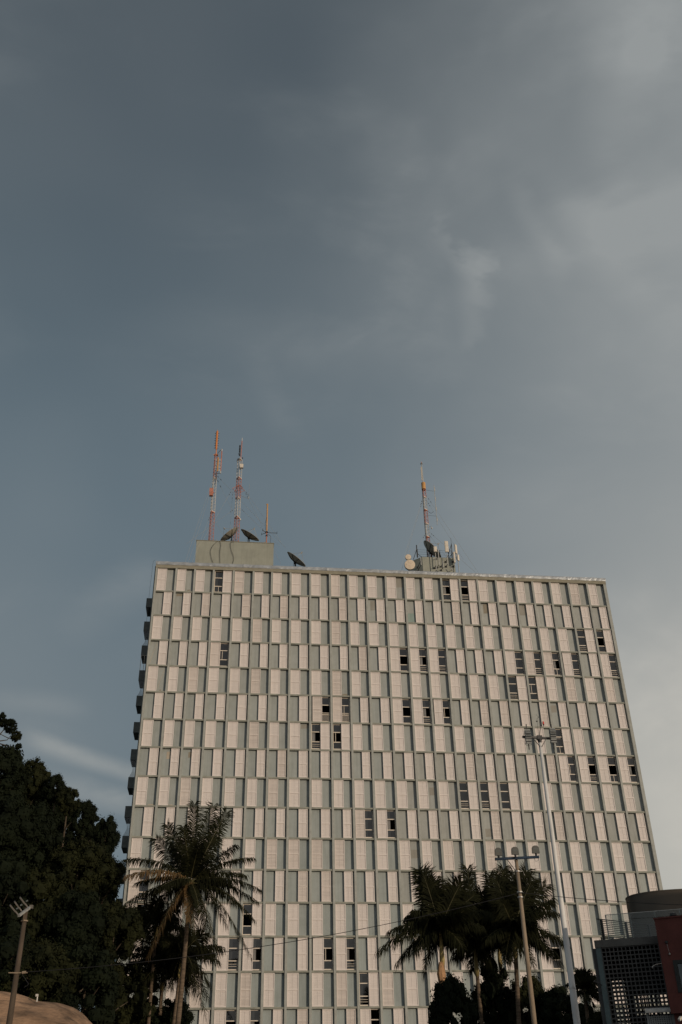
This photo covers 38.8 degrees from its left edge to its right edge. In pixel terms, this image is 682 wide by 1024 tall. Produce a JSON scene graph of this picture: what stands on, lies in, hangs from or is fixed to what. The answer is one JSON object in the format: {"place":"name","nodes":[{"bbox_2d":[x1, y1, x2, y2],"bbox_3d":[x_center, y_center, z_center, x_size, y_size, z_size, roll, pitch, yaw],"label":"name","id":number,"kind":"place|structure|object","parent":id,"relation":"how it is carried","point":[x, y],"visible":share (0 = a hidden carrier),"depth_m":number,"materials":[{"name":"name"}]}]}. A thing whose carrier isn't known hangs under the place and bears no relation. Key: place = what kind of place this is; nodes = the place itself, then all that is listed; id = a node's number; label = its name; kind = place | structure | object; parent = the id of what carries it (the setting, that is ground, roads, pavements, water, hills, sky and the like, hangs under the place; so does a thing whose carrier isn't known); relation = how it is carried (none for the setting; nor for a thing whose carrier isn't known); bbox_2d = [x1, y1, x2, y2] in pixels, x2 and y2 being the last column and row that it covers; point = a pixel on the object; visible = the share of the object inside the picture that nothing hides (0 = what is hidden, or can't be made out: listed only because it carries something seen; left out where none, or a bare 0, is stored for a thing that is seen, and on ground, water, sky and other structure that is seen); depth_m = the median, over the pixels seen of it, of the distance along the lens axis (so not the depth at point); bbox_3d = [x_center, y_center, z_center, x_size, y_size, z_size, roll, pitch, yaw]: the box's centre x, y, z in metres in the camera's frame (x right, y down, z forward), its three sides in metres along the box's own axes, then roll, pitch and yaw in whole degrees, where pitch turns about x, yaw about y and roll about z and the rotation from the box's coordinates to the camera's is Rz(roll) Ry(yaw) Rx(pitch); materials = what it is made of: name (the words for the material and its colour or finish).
{"place":"outdoors","nodes":[
{"label":"outdoors","id":0,"kind":"place"},
{"bbox_2d":[0,0,681,1011],"label":"sky","id":1,"kind":"structure","parent":0,"point":[356,245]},
{"bbox_2d":[625,889,681,936],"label":"rooftop tank","id":2,"kind":"object","parent":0,"point":[661,898],"visible":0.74,"depth_m":45.33,"materials":[{"name":"metal"}]},
{"label":"ground","id":3,"kind":"structure","parent":0,"visible":0},
{"bbox_2d":[6,897,33,1023],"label":"street light","id":4,"kind":"object","parent":3,"relation":"on","point":[17,972],"visible":1,"depth_m":36.68,"materials":[{"name":"metal"}]},
{"bbox_2d":[29,892,520,971],"bbox_3d":[-2.344,16.379,37.816,19.297,2.753,0.022,1,-33,-3],"label":"overhead cable","id":5,"kind":"object","parent":4,"relation":"attached to","point":[272,944],"visible":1,"depth_m":37.50,"materials":[{"name":"black rubber"}]},
{"bbox_2d":[0,991,91,1023],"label":"boulder","id":6,"kind":"object","parent":3,"relation":"on","point":[27,1010],"visible":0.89,"depth_m":38.80,"materials":[{"name":"stone"}]},
{"bbox_2d":[114,929,199,1014],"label":"king palm","id":7,"kind":"object","parent":3,"relation":"on","point":[159,969],"visible":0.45,"depth_m":67.52,"materials":[{"name":"green plant"}]},
{"bbox_2d":[137,894,184,1023],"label":"king palm","id":8,"kind":"object","parent":3,"relation":"on","point":[151,927],"visible":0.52,"depth_m":68.12,"materials":[{"name":"green plant"}]},
{"bbox_2d":[152,997,194,1023],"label":"tree","id":9,"kind":"object","parent":3,"relation":"on","point":[166,1016],"visible":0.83,"depth_m":66.03,"materials":[{"name":"green plant"}]},
{"bbox_2d":[147,923,225,1023],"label":"king palm","id":10,"kind":"object","parent":3,"relation":"on","point":[169,944],"visible":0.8,"depth_m":66.40,"materials":[{"name":"green plant"}]},
{"bbox_2d":[121,800,262,1023],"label":"coconut palm","id":11,"kind":"object","parent":3,"relation":"on","point":[192,883],"visible":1,"depth_m":66.05,"materials":[{"name":"green plant"}]},
{"bbox_2d":[117,540,668,1023],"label":"apartment building","id":12,"kind":"structure","parent":3,"relation":"on","point":[349,748],"depth_m":97.77,"materials":[{"name":"concrete"}]},
{"bbox_2d":[138,871,148,900],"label":"window","id":13,"kind":"structure","parent":12,"relation":"in","point":[140,891],"depth_m":88.83,"materials":[{"name":"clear glass"}]},
{"bbox_2d":[214,571,222,591],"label":"window","id":14,"kind":"structure","parent":12,"relation":"in","point":[218,582],"depth_m":106.66,"materials":[{"name":"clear glass"}]},
{"bbox_2d":[219,643,228,665],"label":"window","id":15,"kind":"structure","parent":12,"relation":"in","point":[224,648],"depth_m":102.12,"materials":[{"name":"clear glass"}]},
{"bbox_2d":[220,527,237,540],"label":"satellite dish","id":16,"kind":"object","parent":12,"relation":"on","point":[229,534],"visible":0.93,"depth_m":115.21,"materials":[{"name":"metal"}]},
{"bbox_2d":[226,1010,236,1023],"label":"window","id":17,"kind":"structure","parent":12,"relation":"in","point":[230,1014],"depth_m":84.05,"materials":[{"name":"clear glass"}]},
{"bbox_2d":[228,938,238,970],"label":"window","id":18,"kind":"structure","parent":12,"relation":"in","point":[233,956],"depth_m":86.63,"materials":[{"name":"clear glass"}]},
{"bbox_2d":[189,442,280,563],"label":"lattice mast","id":19,"kind":"object","parent":12,"relation":"on","point":[238,478],"visible":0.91,"depth_m":121.68,"materials":[{"name":"red metal"}]},
{"bbox_2d":[188,430,283,561],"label":"lattice mast","id":20,"kind":"object","parent":12,"relation":"on","point":[210,491],"visible":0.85,"depth_m":120.87,"materials":[{"name":"red metal"}]},
{"bbox_2d":[242,904,252,934],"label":"window","id":21,"kind":"structure","parent":12,"relation":"in","point":[246,925],"depth_m":88.83,"materials":[{"name":"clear glass"}]},
{"bbox_2d":[241,528,258,541],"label":"satellite dish","id":22,"kind":"object","parent":12,"relation":"on","point":[249,535],"visible":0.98,"depth_m":115.48,"materials":[{"name":"metal"}]},
{"bbox_2d":[250,1010,259,1023],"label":"window","id":23,"kind":"structure","parent":12,"relation":"in","point":[255,1014],"depth_m":84.20,"materials":[{"name":"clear glass"}]},
{"bbox_2d":[252,938,261,969],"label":"window","id":24,"kind":"structure","parent":12,"relation":"in","point":[257,942],"depth_m":87.18,"materials":[{"name":"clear glass"}]},
{"bbox_2d":[261,504,270,542],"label":"pole antenna","id":25,"kind":"object","parent":12,"relation":"on","point":[266,527],"visible":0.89,"depth_m":117.31,"materials":[{"name":"paint"}]},
{"bbox_2d":[287,552,305,566],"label":"satellite dish","id":26,"kind":"object","parent":12,"relation":"on","point":[295,559],"visible":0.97,"depth_m":110.22,"materials":[{"name":"metal"}]},
{"bbox_2d":[311,724,320,748],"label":"window","id":27,"kind":"structure","parent":12,"relation":"in","point":[315,728],"depth_m":98.57,"materials":[{"name":"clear glass"}]},
{"bbox_2d":[322,697,329,721],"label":"window","id":28,"kind":"structure","parent":12,"relation":"in","point":[325,700],"depth_m":100.47,"materials":[{"name":"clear glass"}]},
{"bbox_2d":[324,938,332,969],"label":"window","id":29,"kind":"structure","parent":12,"relation":"in","point":[328,942],"depth_m":87.90,"materials":[{"name":"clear glass"}]},
{"bbox_2d":[333,724,341,749],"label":"window","id":30,"kind":"structure","parent":12,"relation":"in","point":[337,744],"depth_m":99.01,"materials":[{"name":"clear glass"}]},
{"bbox_2d":[342,698,349,721],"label":"window","id":31,"kind":"structure","parent":12,"relation":"in","point":[345,701],"depth_m":100.22,"materials":[{"name":"grey glass"}]},
{"bbox_2d":[346,938,355,969],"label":"window","id":32,"kind":"structure","parent":12,"relation":"in","point":[350,942],"depth_m":88.04,"materials":[{"name":"black glass"}]},
{"bbox_2d":[359,973,368,1005],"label":"window","id":33,"kind":"structure","parent":12,"relation":"in","point":[363,977],"depth_m":86.27,"materials":[{"name":"grey glass"}]},
{"bbox_2d":[365,810,373,837],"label":"window","id":34,"kind":"structure","parent":12,"relation":"in","point":[369,829],"depth_m":94.14,"materials":[{"name":"grey glass"}]},
{"bbox_2d":[371,1009,379,1023],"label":"window","id":35,"kind":"structure","parent":12,"relation":"in","point":[375,1013],"depth_m":85.35,"materials":[{"name":"black glass"}]},
{"bbox_2d":[387,811,395,837],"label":"window","id":36,"kind":"structure","parent":12,"relation":"in","point":[391,821],"depth_m":94.67,"materials":[{"name":"black glass"}]},
{"bbox_2d":[399,649,408,670],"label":"window","id":37,"kind":"structure","parent":12,"relation":"in","point":[403,652],"depth_m":104.43,"materials":[{"name":"black glass"}]},
{"bbox_2d":[402,699,411,723],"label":"window","id":38,"kind":"structure","parent":12,"relation":"in","point":[406,703],"depth_m":101.30,"materials":[{"name":"black glass"}]},
{"bbox_2d":[404,560,414,570],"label":"drum dish","id":39,"kind":"object","parent":12,"relation":"on","point":[409,564],"visible":0.97,"depth_m":112.32,"materials":[{"name":"plastic"}]},
{"bbox_2d":[419,649,427,671],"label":"window","id":40,"kind":"structure","parent":12,"relation":"in","point":[422,652],"depth_m":104.44,"materials":[{"name":"black glass"}]},
{"bbox_2d":[422,700,431,723],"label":"window","id":41,"kind":"structure","parent":12,"relation":"in","point":[426,703],"depth_m":101.35,"materials":[{"name":"black glass"}]},
{"bbox_2d":[424,540,440,556],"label":"satellite dish","id":42,"kind":"object","parent":12,"relation":"on","point":[428,545],"visible":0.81,"depth_m":116.46,"materials":[{"name":"metal"}]},
{"bbox_2d":[413,544,452,559],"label":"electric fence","id":43,"kind":"object","parent":12,"relation":"on","point":[433,552],"visible":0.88,"depth_m":115.23,"materials":[{"name":"metal"}]},
{"bbox_2d":[433,546,436,571],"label":"sector antenna","id":44,"kind":"object","parent":12,"relation":"on","point":[435,548],"visible":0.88,"depth_m":114.05,"materials":[{"name":"plastic"}]},
{"bbox_2d":[402,462,477,571],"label":"lattice mast","id":45,"kind":"object","parent":12,"relation":"on","point":[423,485],"visible":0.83,"depth_m":121.74,"materials":[{"name":"metal"}]},
{"bbox_2d":[438,650,446,671],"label":"window","id":46,"kind":"structure","parent":12,"relation":"in","point":[441,653],"depth_m":104.42,"materials":[{"name":"grey glass"}]},
{"bbox_2d":[444,541,448,567],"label":"sector antenna","id":47,"kind":"object","parent":12,"relation":"on","point":[446,547],"visible":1,"depth_m":114.56,"materials":[{"name":"plastic"}]},
{"bbox_2d":[442,580,450,599],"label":"window","id":48,"kind":"structure","parent":12,"relation":"in","point":[446,583],"depth_m":109.48,"materials":[{"name":"black glass"}]},
{"bbox_2d":[442,700,450,723],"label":"window","id":49,"kind":"structure","parent":12,"relation":"in","point":[446,703],"depth_m":101.73,"materials":[{"name":"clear glass"}]},
{"bbox_2d":[459,782,469,808],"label":"window","id":50,"kind":"structure","parent":12,"relation":"in","point":[464,796],"depth_m":96.70,"materials":[{"name":"clear glass"}]},
{"bbox_2d":[460,580,469,600],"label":"window","id":51,"kind":"structure","parent":12,"relation":"in","point":[464,583],"depth_m":109.91,"materials":[{"name":"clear glass"}]},
{"bbox_2d":[480,783,489,808],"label":"window","id":52,"kind":"structure","parent":12,"relation":"in","point":[485,800],"depth_m":96.92,"materials":[{"name":"clear glass"}]},
{"bbox_2d":[500,783,510,809],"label":"window","id":53,"kind":"structure","parent":12,"relation":"in","point":[504,788],"depth_m":97.09,"materials":[{"name":"clear glass"}]},
{"bbox_2d":[508,676,518,699],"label":"window","id":54,"kind":"structure","parent":12,"relation":"in","point":[513,688],"depth_m":103.58,"materials":[{"name":"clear glass"}]},
{"bbox_2d":[514,652,524,673],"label":"window","id":55,"kind":"structure","parent":12,"relation":"in","point":[518,655],"depth_m":105.29,"materials":[{"name":"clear glass"}]},
{"bbox_2d":[528,677,537,699],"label":"window","id":56,"kind":"structure","parent":12,"relation":"in","point":[532,680],"depth_m":103.83,"materials":[{"name":"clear glass"}]},
{"bbox_2d":[533,652,542,674],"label":"window","id":57,"kind":"structure","parent":12,"relation":"in","point":[537,657],"depth_m":105.47,"materials":[{"name":"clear glass"}]},
{"bbox_2d":[550,939,562,968],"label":"window","id":58,"kind":"structure","parent":12,"relation":"in","point":[558,951],"depth_m":89.88,"materials":[{"name":"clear glass"}]},
{"bbox_2d":[552,653,561,674],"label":"window","id":59,"kind":"structure","parent":12,"relation":"in","point":[555,656],"depth_m":105.96,"materials":[{"name":"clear glass"}]},
{"bbox_2d":[555,729,564,753],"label":"window","id":60,"kind":"structure","parent":12,"relation":"in","point":[559,745],"depth_m":100.77,"materials":[{"name":"clear glass"}]},
{"bbox_2d":[567,756,577,781],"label":"window","id":61,"kind":"structure","parent":12,"relation":"in","point":[571,762],"depth_m":99.42,"materials":[{"name":"grey glass"}]},
{"bbox_2d":[571,654,580,675],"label":"window","id":62,"kind":"structure","parent":12,"relation":"in","point":[575,661],"depth_m":105.88,"materials":[{"name":"grey glass"}]},
{"bbox_2d":[577,630,587,651],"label":"window","id":63,"kind":"structure","parent":12,"relation":"in","point":[581,634],"depth_m":107.57,"materials":[{"name":"grey glass"}]},
{"bbox_2d":[587,757,597,781],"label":"window","id":64,"kind":"structure","parent":12,"relation":"in","point":[591,760],"depth_m":100.09,"materials":[{"name":"black glass"}]},
{"bbox_2d":[596,631,605,651],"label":"window","id":65,"kind":"structure","parent":12,"relation":"in","point":[600,638],"depth_m":108.29,"materials":[{"name":"black glass"}]},
{"bbox_2d":[607,757,618,781],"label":"window","id":66,"kind":"structure","parent":12,"relation":"in","point":[611,760],"depth_m":100.34,"materials":[{"name":"black glass"}]},
{"bbox_2d":[608,655,618,676],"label":"window","id":67,"kind":"structure","parent":12,"relation":"in","point":[612,660],"depth_m":106.32,"materials":[{"name":"grey glass"}]},
{"bbox_2d":[627,757,637,782],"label":"window","id":68,"kind":"structure","parent":12,"relation":"in","point":[634,779],"depth_m":100.12,"materials":[{"name":"grey glass"}]},
{"bbox_2d":[373,862,490,981],"bbox_3d":[5.534,27.862,55.169,7.502,15.566,4.322,2,-33,-6],"label":"king palm","id":69,"kind":"object","parent":3,"relation":"on","point":[442,930],"visible":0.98,"depth_m":57.01,"materials":[{"name":"green plant"}]},
{"bbox_2d":[427,973,480,1023],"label":"tree","id":70,"kind":"object","parent":3,"relation":"on","point":[450,998],"visible":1,"depth_m":51.70,"materials":[{"name":"green plant"}]},
{"bbox_2d":[444,863,509,1023],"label":"king palm","id":71,"kind":"object","parent":3,"relation":"on","point":[478,959],"visible":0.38,"depth_m":59.03,"materials":[{"name":"green plant"}]},
{"bbox_2d":[469,961,513,1023],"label":"tree","id":72,"kind":"object","parent":3,"relation":"on","point":[495,996],"visible":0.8,"depth_m":57.48,"materials":[{"name":"green plant"}]},
{"bbox_2d":[463,861,532,987],"bbox_3d":[9.986,29.727,58.984,4.919,16.383,4.993,2,-33,-6],"label":"king palm","id":73,"kind":"object","parent":3,"relation":"on","point":[499,869],"visible":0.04,"depth_m":62.80,"materials":[{"name":"green plant"}]},
{"bbox_2d":[494,845,539,1023],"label":"street light","id":74,"kind":"object","parent":3,"relation":"on","point":[515,851],"visible":1,"depth_m":38.79,"materials":[{"name":"metal"}]},
{"bbox_2d":[521,892,678,904],"bbox_3d":[14.984,15.640,39.154,15.445,0.673,0.022,0,-33,-2],"label":"overhead cable","id":75,"kind":"object","parent":74,"relation":"attached to","point":[603,900],"visible":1,"depth_m":39.02,"materials":[{"name":"black rubber"}]},
{"bbox_2d":[474,861,572,1023],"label":"king palm","id":76,"kind":"object","parent":3,"relation":"on","point":[507,925],"visible":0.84,"depth_m":57.52,"materials":[{"name":"green plant"}]},
{"bbox_2d":[505,972,549,1023],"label":"tree","id":77,"kind":"object","parent":3,"relation":"on","point":[525,1002],"visible":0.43,"depth_m":56.10,"materials":[{"name":"green plant"}]},
{"bbox_2d":[522,715,580,1023],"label":"floodlight mast","id":78,"kind":"object","parent":3,"relation":"on","point":[552,738],"visible":1,"depth_m":51.32,"materials":[{"name":"metal"}]},
{"bbox_2d":[537,980,577,1023],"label":"tree","id":79,"kind":"object","parent":3,"relation":"on","point":[552,998],"visible":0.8,"depth_m":54.05,"materials":[{"name":"green plant"}]},
{"bbox_2d":[556,966,599,1021],"bbox_3d":[12.796,27.909,49.193,2.718,8.790,2.750,24,-40,-34],"label":"palm","id":80,"kind":"object","parent":3,"relation":"on","point":[585,984],"visible":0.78,"depth_m":50.55,"materials":[{"name":"green plant"}]},
{"bbox_2d":[568,1000,595,1023],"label":"tree","id":81,"kind":"object","parent":3,"relation":"on","point":[591,1010],"visible":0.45,"depth_m":53.31,"materials":[{"name":"green plant"}]},
{"bbox_2d":[585,1008,602,1023],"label":"tree","id":82,"kind":"object","parent":3,"relation":"on","point":[596,1018],"visible":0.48,"depth_m":44.15,"materials":[{"name":"green plant"}]},
{"bbox_2d":[592,909,680,1023],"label":"breeze block building","id":83,"kind":"structure","parent":3,"relation":"on","point":[631,961],"depth_m":39.10,"materials":[{"name":"concrete"}]},
{"bbox_2d":[653,915,681,1023],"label":"red building","id":84,"kind":"structure","parent":3,"relation":"on","point":[669,929],"depth_m":37.13,"materials":[{"name":"red paint"}]},
{"bbox_2d":[645,1007,674,1023],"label":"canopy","id":85,"kind":"object","parent":84,"relation":"attached to","point":[655,1010],"visible":0.83,"depth_m":36.94,"materials":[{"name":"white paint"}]},
{"bbox_2d":[673,960,681,992],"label":"window","id":86,"kind":"structure","parent":84,"relation":"in","point":[677,964],"depth_m":36.77,"materials":[{"name":"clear glass"}]},
{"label":"hillside","id":87,"kind":"structure","parent":0,"visible":0},
{"bbox_2d":[0,712,21,749],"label":"tree","id":88,"kind":"object","parent":87,"relation":"on","point":[9,726],"visible":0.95,"depth_m":78.74,"materials":[{"name":"green plant"}]},
{"bbox_2d":[0,744,33,803],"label":"tree","id":89,"kind":"object","parent":87,"relation":"on","point":[12,767],"visible":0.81,"depth_m":74.07,"materials":[{"name":"green plant"}]},
{"bbox_2d":[0,853,36,932],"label":"tree","id":90,"kind":"object","parent":87,"relation":"on","point":[13,873],"visible":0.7,"depth_m":61.26,"materials":[{"name":"green plant"}]},
{"bbox_2d":[0,915,40,993],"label":"tree","id":91,"kind":"object","parent":87,"relation":"on","point":[9,937],"visible":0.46,"depth_m":51.15,"materials":[{"name":"green plant"}]},
{"bbox_2d":[15,756,51,806],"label":"tree","id":92,"kind":"object","parent":87,"relation":"on","point":[40,775],"visible":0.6,"depth_m":75.28,"materials":[{"name":"green plant"}]},
{"bbox_2d":[0,866,69,944],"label":"tree","id":93,"kind":"object","parent":87,"relation":"on","point":[46,889],"visible":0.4,"depth_m":61.69,"materials":[{"name":"green plant"}]},
{"bbox_2d":[0,936,87,1004],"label":"tree","id":94,"kind":"object","parent":87,"relation":"on","point":[43,953],"visible":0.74,"depth_m":50.73,"materials":[{"name":"green plant"}]},
{"bbox_2d":[39,773,67,815],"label":"tree","id":95,"kind":"object","parent":87,"relation":"on","point":[49,791],"visible":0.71,"depth_m":74.18,"materials":[{"name":"green plant"}]},
{"bbox_2d":[34,787,74,848],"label":"tree","id":96,"kind":"object","parent":87,"relation":"on","point":[61,827],"visible":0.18,"depth_m":78.54,"materials":[{"name":"green plant"}]},
{"bbox_2d":[55,787,80,846],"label":"tree","id":97,"kind":"object","parent":87,"relation":"on","point":[66,803],"visible":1,"depth_m":72.00,"materials":[{"name":"green plant"}]},
{"bbox_2d":[43,836,111,894],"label":"tree","id":98,"kind":"object","parent":87,"relation":"on","point":[82,863],"visible":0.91,"depth_m":67.28,"materials":[{"name":"green plant"}]},
{"bbox_2d":[40,883,115,992],"bbox_3d":[-16.602,29.296,59.569,4.866,12.522,4.961,2,-33,-6],"label":"tree","id":99,"kind":"object","parent":87,"relation":"on","point":[80,916],"visible":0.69,"depth_m":60.47,"materials":[{"name":"green plant"}]},
{"bbox_2d":[46,939,121,1023],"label":"tree","id":100,"kind":"object","parent":87,"relation":"on","point":[103,979],"visible":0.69,"depth_m":51.97,"materials":[{"name":"green plant"}]},
{"bbox_2d":[68,799,99,885],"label":"tree","id":101,"kind":"object","parent":87,"relation":"on","point":[86,811],"visible":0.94,"depth_m":74.22,"materials":[{"name":"green plant"}]},
{"bbox_2d":[64,814,118,886],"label":"tree","id":102,"kind":"object","parent":87,"relation":"on","point":[72,838],"visible":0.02,"depth_m":78.02,"materials":[{"name":"green plant"}]},
{"bbox_2d":[78,894,124,1004],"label":"tree","id":103,"kind":"object","parent":87,"relation":"on","point":[109,901],"visible":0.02,"depth_m":72.57,"materials":[{"name":"green plant"}]},
{"bbox_2d":[85,814,120,1011],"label":"tree","id":104,"kind":"object","parent":87,"relation":"on","point":[107,834],"visible":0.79,"depth_m":74.73,"materials":[{"name":"green plant"}]},
{"bbox_2d":[90,853,125,1008],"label":"tree","id":105,"kind":"object","parent":87,"relation":"on","point":[110,885],"visible":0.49,"depth_m":70.22,"materials":[{"name":"green plant"}]},
{"bbox_2d":[93,897,147,1009],"bbox_3d":[-14.560,31.178,60.019,3.967,13.662,3.913,-24,-39,31],"label":"tree","id":106,"kind":"object","parent":87,"relation":"on","point":[125,927],"visible":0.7,"depth_m":61.95,"materials":[{"name":"green plant"}]},
{"bbox_2d":[95,959,159,1023],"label":"tree","id":107,"kind":"object","parent":87,"relation":"on","point":[137,1008],"visible":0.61,"depth_m":65.72,"materials":[{"name":"green plant"}]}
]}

